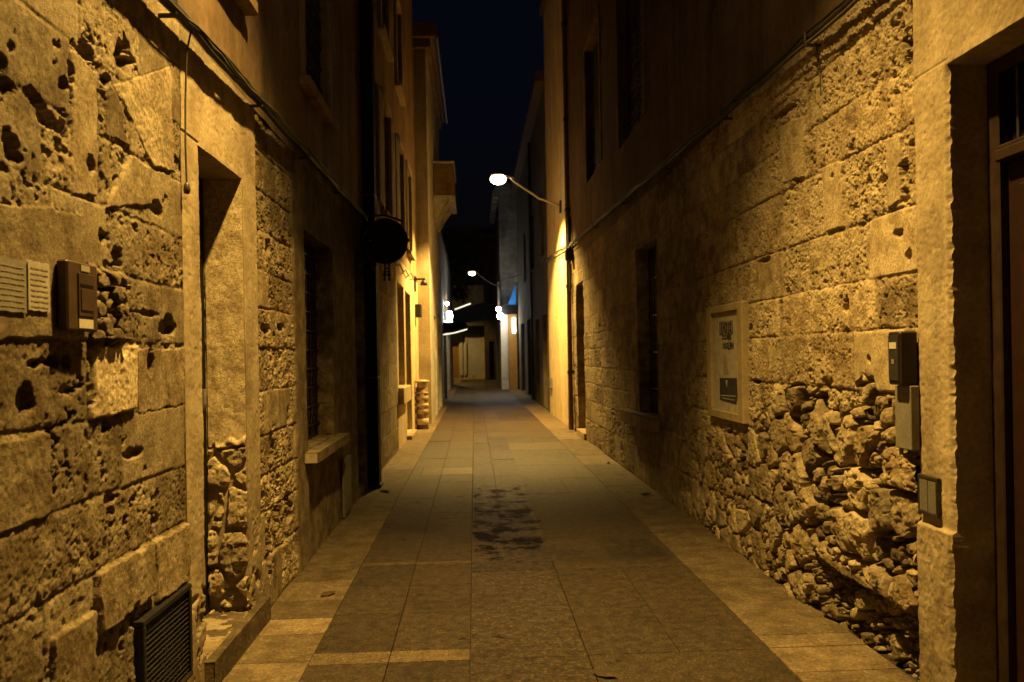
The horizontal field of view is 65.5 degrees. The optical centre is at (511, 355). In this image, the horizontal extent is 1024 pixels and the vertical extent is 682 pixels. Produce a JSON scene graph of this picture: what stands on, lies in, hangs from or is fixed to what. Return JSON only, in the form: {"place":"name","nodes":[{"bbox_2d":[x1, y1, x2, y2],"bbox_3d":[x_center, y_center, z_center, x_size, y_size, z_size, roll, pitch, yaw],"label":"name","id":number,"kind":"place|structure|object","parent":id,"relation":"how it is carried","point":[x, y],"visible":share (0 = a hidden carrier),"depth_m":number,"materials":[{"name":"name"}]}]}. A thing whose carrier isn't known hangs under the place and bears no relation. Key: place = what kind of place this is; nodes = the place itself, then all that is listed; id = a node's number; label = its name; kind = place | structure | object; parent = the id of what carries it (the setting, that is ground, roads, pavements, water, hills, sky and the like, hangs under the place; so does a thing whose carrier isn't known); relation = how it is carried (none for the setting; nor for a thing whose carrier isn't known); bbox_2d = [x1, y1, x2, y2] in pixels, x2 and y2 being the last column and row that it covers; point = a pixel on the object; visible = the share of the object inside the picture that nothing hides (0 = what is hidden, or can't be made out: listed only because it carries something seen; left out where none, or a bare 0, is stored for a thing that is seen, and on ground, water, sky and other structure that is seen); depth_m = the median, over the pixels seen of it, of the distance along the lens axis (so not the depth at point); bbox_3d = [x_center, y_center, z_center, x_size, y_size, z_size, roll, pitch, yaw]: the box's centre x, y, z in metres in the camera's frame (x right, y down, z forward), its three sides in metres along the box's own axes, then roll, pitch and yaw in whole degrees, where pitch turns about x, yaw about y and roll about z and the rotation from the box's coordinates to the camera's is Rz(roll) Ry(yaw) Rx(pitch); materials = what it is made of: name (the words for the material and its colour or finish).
{"place":"outdoors","nodes":[
{"label":"outdoors","id":0,"kind":"place"},
{"bbox_2d":[441,229,493,379],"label":"end house","id":1,"kind":"structure","parent":0,"point":[468,354],"depth_m":55.94,"materials":[{"name":"paint"}]},
{"bbox_2d":[453,344,458,378],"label":"door","id":2,"kind":"structure","parent":1,"relation":"in","point":[455,346],"depth_m":56.08,"materials":[{"name":"orange wood"}]},
{"bbox_2d":[412,0,543,228],"label":"sky","id":3,"kind":"structure","parent":0,"point":[492,51],"materials":[{"name":"black"}]},
{"bbox_2d":[471,379,596,681],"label":"paving","id":4,"kind":"structure","parent":0,"point":[523,627],"depth_m":5.52,"materials":[{"name":"grey stone"}]},
{"bbox_2d":[299,379,801,681],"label":"roadway paving","id":5,"kind":"structure","parent":0,"point":[645,604],"depth_m":5.50,"materials":[{"name":"stone"}]},
{"bbox_2d":[592,670,616,676],"bbox_3d":[0.463,1.574,3.956,0.139,0.024,0.058,-1,0,34],"label":"dry leaf","id":6,"kind":"object","parent":5,"relation":"on","point":[602,673],"visible":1,"depth_m":3.95,"materials":[{"name":"brown plant"}]},
{"bbox_2d":[222,379,915,681],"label":"side paving","id":7,"kind":"structure","parent":0,"point":[802,642],"depth_m":5.47,"materials":[{"name":"stone"}]},
{"bbox_2d":[319,591,335,595],"bbox_3d":[-1.249,1.604,5.398,0.139,0.024,0.058,-1,0,-40],"label":"dry leaf","id":8,"kind":"object","parent":7,"relation":"on","point":[326,593],"visible":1,"depth_m":5.38,"materials":[{"name":"brown plant"}]},
{"bbox_2d":[359,0,383,488],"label":"drainpipe","id":9,"kind":"object","parent":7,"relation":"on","point":[372,356],"visible":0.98,"depth_m":9.80,"materials":[{"name":"metal"}]},
{"bbox_2d":[414,380,428,428],"bbox_3d":[-2.013,1.085,17.824,0.340,1.100,0.340,-1,0,-3],"label":"banded bin","id":10,"kind":"object","parent":7,"relation":"on","point":[422,409],"visible":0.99,"depth_m":17.71,"materials":[{"name":"wicker"}]},
{"bbox_2d":[443,322,467,398],"bbox_3d":[-2.191,0.168,31.404,0.983,2.940,1.455,-1,0,-3],"label":"awning","id":11,"kind":"object","parent":7,"relation":"on","point":[448,327],"visible":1,"depth_m":30.91,"materials":[{"name":"metal"}]},
{"bbox_2d":[383,380,919,681],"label":"ground","id":12,"kind":"structure","parent":0,"point":[900,666],"depth_m":4.44,"materials":[{"name":"grey stone"}]},
{"bbox_2d":[0,0,367,681],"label":"stone house","id":13,"kind":"structure","parent":12,"relation":"on","point":[182,458],"depth_m":3.54,"materials":[{"name":"stone"}]},
{"bbox_2d":[0,256,26,312],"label":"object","id":14,"kind":"object","parent":13,"relation":"attached to","point":[13,290],"visible":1,"depth_m":2.30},
{"bbox_2d":[27,260,49,311],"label":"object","id":15,"kind":"object","parent":13,"relation":"attached to","point":[38,275],"visible":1,"depth_m":2.43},
{"bbox_2d":[57,259,97,331],"bbox_3d":[-1.436,-0.196,2.643,0.044,0.227,0.205,-1,0,-3],"label":"intercom panel","id":16,"kind":"object","parent":13,"relation":"attached to","point":[76,296],"visible":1,"depth_m":2.60,"materials":[{"name":"brown plastic"}]},
{"bbox_2d":[202,389,206,409],"bbox_3d":[-1.796,0.231,4.265,0.127,2.520,0.750,-1,0,-3],"label":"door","id":17,"kind":"structure","parent":13,"relation":"in","point":[204,397],"depth_m":4.54,"materials":[{"name":"brown wood"}]},
{"bbox_2d":[234,0,257,15],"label":"window","id":18,"kind":"structure","parent":13,"relation":"in","point":[247,7],"depth_m":4.64,"materials":[{"name":"paint"}]},
{"bbox_2d":[158,0,369,221],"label":"cable bundle","id":19,"kind":"object","parent":13,"relation":"attached to","point":[218,55],"visible":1,"depth_m":4.51,"materials":[{"name":"black rubber"},{"name":"grey iron"}]},
{"bbox_2d":[183,30,191,193],"bbox_3d":[-1.490,-1.125,3.665,0.064,0.761,0.030,-1,0,24],"label":"drop wire","id":20,"kind":"object","parent":19,"relation":"hanging from","point":[186,189],"visible":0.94,"depth_m":3.67,"materials":[{"name":"beige rubber"}]},
{"bbox_2d":[304,242,319,439],"bbox_3d":[-1.909,-0.127,6.938,0.205,1.760,1.280,-1,0,-3],"label":"window","id":21,"kind":"structure","parent":13,"relation":"in","point":[312,415],"depth_m":7.27,"materials":[{"name":"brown wood"}]},
{"bbox_2d":[299,0,339,134],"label":"window","id":22,"kind":"structure","parent":13,"relation":"in","point":[309,22],"depth_m":7.09,"materials":[{"name":"paint"}]},
{"bbox_2d":[361,209,409,280],"bbox_3d":[-1.540,-1.345,9.674,0.591,0.883,0.190,-1,0,-3],"label":"hanging sign","id":23,"kind":"object","parent":13,"relation":"attached to","point":[385,241],"visible":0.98,"depth_m":9.62,"materials":[{"name":"black metal"}]},
{"bbox_2d":[329,0,418,470],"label":"plaster house","id":24,"kind":"structure","parent":12,"relation":"on","point":[395,183],"depth_m":13.98,"materials":[{"name":"beige paint"}]},
{"bbox_2d":[377,0,393,61],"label":"window","id":25,"kind":"structure","parent":24,"relation":"in","point":[384,32],"depth_m":12.42,"materials":[{"name":"paint"}]},
{"bbox_2d":[376,83,395,220],"bbox_3d":[-1.997,-3.031,12.447,0.230,1.910,2.290,-1,0,-3],"label":"window","id":26,"kind":"structure","parent":24,"relation":"in","point":[382,103],"depth_m":11.82,"materials":[{"name":"paint"}]},
{"bbox_2d":[393,0,405,106],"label":"window","id":27,"kind":"structure","parent":24,"relation":"in","point":[396,3],"depth_m":14.72,"materials":[{"name":"paint"}]},
{"bbox_2d":[395,133,408,248],"bbox_3d":[-2.111,-3.029,14.870,0.230,1.910,2.140,-1,0,-3],"label":"window","id":28,"kind":"structure","parent":24,"relation":"in","point":[398,143],"depth_m":14.64,"materials":[{"name":"paint"}]},
{"bbox_2d":[398,385,410,404],"bbox_3d":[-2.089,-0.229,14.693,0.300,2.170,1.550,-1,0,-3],"label":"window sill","id":29,"kind":"structure","parent":24,"relation":"in","point":[404,392],"depth_m":14.02,"materials":[{"name":"beige stone"}]},
{"bbox_2d":[395,262,417,280],"bbox_3d":[-2.006,-1.663,14.523,0.034,0.339,9.001,-1,0,-3],"label":"wall cable","id":30,"kind":"object","parent":24,"relation":"attached to","point":[406,271],"depth_m":15.36,"materials":[{"name":"rubber"}]},
{"bbox_2d":[405,160,415,260],"bbox_3d":[-2.200,-3.027,16.767,0.230,1.910,2.140,-1,0,-3],"label":"window","id":31,"kind":"structure","parent":24,"relation":"in","point":[411,253],"depth_m":17.22,"materials":[{"name":"paint"}]},
{"bbox_2d":[415,304,421,317],"bbox_3d":[-2.151,-1.033,18.320,0.146,0.300,0.300,-1,0,-3],"label":"wall box","id":32,"kind":"object","parent":24,"relation":"attached to","point":[418,310],"visible":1,"depth_m":18.17,"materials":[{"name":"black metal"}]},
{"bbox_2d":[414,278,427,291],"bbox_3d":[-2.071,-1.639,18.124,0.307,0.350,0.200,-1,0,-3],"label":"wall lamp","id":33,"kind":"object","parent":24,"relation":"attached to","point":[423,282],"visible":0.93,"depth_m":18.07,"materials":[{"name":"black metal"}]},
{"bbox_2d":[406,22,456,423],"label":"corner house","id":34,"kind":"structure","parent":12,"relation":"on","point":[435,179],"depth_m":19.67,"materials":[{"name":"paint"}]},
{"bbox_2d":[429,231,452,397],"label":"shop house","id":35,"kind":"structure","parent":12,"relation":"on","point":[446,282],"depth_m":36.33,"materials":[{"name":"grey paint"}]},
{"bbox_2d":[444,311,452,321],"bbox_3d":[-2.642,-1.614,32.913,0.360,0.440,0.200,-1,0,-3],"label":"light sign","id":36,"kind":"object","parent":35,"relation":"attached to","point":[449,314],"visible":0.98,"depth_m":32.86,"materials":[{"name":"white plastic"}]},
{"bbox_2d":[450,302,488,322],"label":"awning","id":37,"kind":"object","parent":35,"relation":"attached to","point":[477,312],"visible":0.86,"depth_m":41.55,"materials":[{"name":"black fabric"}]},
{"bbox_2d":[480,233,496,379],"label":"dark house","id":38,"kind":"structure","parent":12,"relation":"on","point":[487,239],"depth_m":53.99,"materials":[{"name":"paint"}]},
{"bbox_2d":[489,341,494,378],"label":"door","id":39,"kind":"structure","parent":38,"relation":"in","point":[491,343],"depth_m":54.17,"materials":[{"name":"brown wood"}]},
{"bbox_2d":[489,183,519,389],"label":"pale corner house","id":40,"kind":"structure","parent":12,"relation":"on","point":[503,216],"depth_m":38.04,"materials":[{"name":"grey paint"}]},
{"bbox_2d":[468,270,499,289],"bbox_3d":[-1.225,-3.549,37.138,2.045,0.840,0.359,-1,0,-44],"label":"street lamp","id":41,"kind":"object","parent":40,"relation":"attached to","point":[472,272],"visible":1,"depth_m":36.77,"materials":[{"name":"grey metal"}]},
{"bbox_2d":[498,305,517,313],"bbox_3d":[-0.201,-2.162,37.649,0.900,0.430,0.630,-1,0,-3],"label":"shop sign","id":42,"kind":"object","parent":40,"relation":"attached to","point":[509,309],"visible":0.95,"depth_m":37.34,"materials":[{"name":"black metal"}]},
{"bbox_2d":[497,313,503,318],"bbox_3d":[-0.545,-1.851,37.187,0.320,0.320,0.360,-1,0,-3],"label":"globe lamp","id":43,"kind":"object","parent":42,"relation":"hanging from","point":[500,315],"visible":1,"depth_m":37.06,"materials":[{"name":"white glass"}]},
{"bbox_2d":[508,285,516,304],"bbox_3d":[-0.002,-2.890,37.444,0.425,1.020,0.080,-1,0,-3],"label":"blue pennant","id":44,"kind":"object","parent":42,"relation":"on","point":[513,300],"visible":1,"depth_m":37.41,"materials":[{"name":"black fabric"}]},
{"bbox_2d":[512,318,514,332],"bbox_3d":[0.090,-1.452,37.997,0.130,0.700,0.018,-1,0,-3],"label":"lit window","id":45,"kind":"structure","parent":40,"relation":"in","point":[513,319],"depth_m":37.98,"materials":[{"name":"white glass"}]},
{"bbox_2d":[510,71,549,411],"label":"shuttered house","id":46,"kind":"structure","parent":12,"relation":"on","point":[529,173],"depth_m":27.13,"materials":[{"name":"paint"}]},
{"bbox_2d":[503,260,544,280],"bbox_3d":[0.323,-3.122,30.005,0.227,0.999,15.714,-1,0,-5],"label":"wall cable","id":47,"kind":"object","parent":46,"relation":"attached to","point":[525,272],"depth_m":27.39,"materials":[{"name":"black rubber"}]},
{"bbox_2d":[539,0,1023,681],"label":"stone town house","id":48,"kind":"structure","parent":12,"relation":"on","point":[847,210],"depth_m":4.78,"materials":[{"name":"stone"}]},
{"bbox_2d":[490,171,561,212],"bbox_3d":[0.329,-3.751,18.319,1.710,0.890,0.367,-1,0,-18],"label":"street lamp","id":49,"kind":"object","parent":48,"relation":"attached to","point":[498,177],"visible":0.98,"depth_m":18.13,"materials":[{"name":"grey metal"}]},
{"bbox_2d":[561,0,573,429],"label":"drainpipe","id":50,"kind":"object","parent":48,"relation":"attached to","point":[567,211],"visible":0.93,"depth_m":16.65,"materials":[{"name":"grey metal"}]},
{"bbox_2d":[564,217,572,289],"bbox_3d":[1.178,-2.121,16.485,0.160,1.500,0.220,-1,0,-3],"label":"junction box","id":51,"kind":"object","parent":48,"relation":"attached to","point":[569,254],"visible":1,"depth_m":16.48,"materials":[{"name":"black metal"}]},
{"bbox_2d":[583,5,601,184],"bbox_3d":[1.431,-4.316,13.471,0.182,2.460,1.790,-1,0,-3],"label":"window","id":52,"kind":"structure","parent":48,"relation":"in","point":[596,59],"depth_m":13.77,"materials":[{"name":"paint"}]},
{"bbox_2d":[614,0,645,150],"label":"window","id":53,"kind":"structure","parent":48,"relation":"in","point":[635,22],"depth_m":10.59,"materials":[{"name":"paint"}]},
{"bbox_2d":[647,246,658,413],"bbox_3d":[1.832,-0.312,9.567,0.168,2.040,1.100,-1,0,-3],"label":"window","id":54,"kind":"structure","parent":48,"relation":"in","point":[649,260],"depth_m":9.87,"materials":[{"name":"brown wood"}]},
{"bbox_2d":[544,0,859,262],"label":"wall cable","id":55,"kind":"object","parent":48,"relation":"attached to","point":[843,7],"depth_m":5.65,"materials":[{"name":"rubber"},{"name":"grey iron"}]},
{"bbox_2d":[705,0,710,17],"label":"window","id":56,"kind":"structure","parent":48,"relation":"in","point":[707,2],"depth_m":6.84,"materials":[{"name":"paint"}]},
{"bbox_2d":[706,301,750,423],"bbox_3d":[1.754,0.052,6.500,0.065,0.935,0.920,-1,0,-3],"label":"poster case","id":57,"kind":"object","parent":48,"relation":"attached to","point":[728,381],"visible":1,"depth_m":6.41,"materials":[{"name":"paint"}]},
{"bbox_2d":[888,331,917,384],"bbox_3d":[1.837,0.011,3.752,0.094,0.250,0.108,-1,0,-3],"label":"entryphone","id":58,"kind":"object","parent":48,"relation":"attached to","point":[902,353],"visible":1,"depth_m":3.70,"materials":[{"name":"brown plastic"}]},
{"bbox_2d":[895,385,919,460],"bbox_3d":[1.871,0.365,3.765,0.049,0.452,0.143,-1,0,-3],"label":"meter cover","id":59,"kind":"object","parent":48,"relation":"attached to","point":[907,427],"visible":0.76,"depth_m":3.73,"materials":[{"name":"grey metal"}]},
{"bbox_2d":[918,473,940,518],"bbox_3d":[1.894,0.635,3.617,0.022,0.180,0.152,-1,0,-3],"label":"switch cover","id":60,"kind":"object","parent":48,"relation":"attached to","point":[929,495],"visible":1,"depth_m":3.60,"materials":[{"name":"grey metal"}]},
{"bbox_2d":[1008,158,1023,681],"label":"door","id":61,"kind":"structure","parent":48,"relation":"in","point":[1016,168],"depth_m":3.35,"materials":[{"name":"red wood"}]}
]}

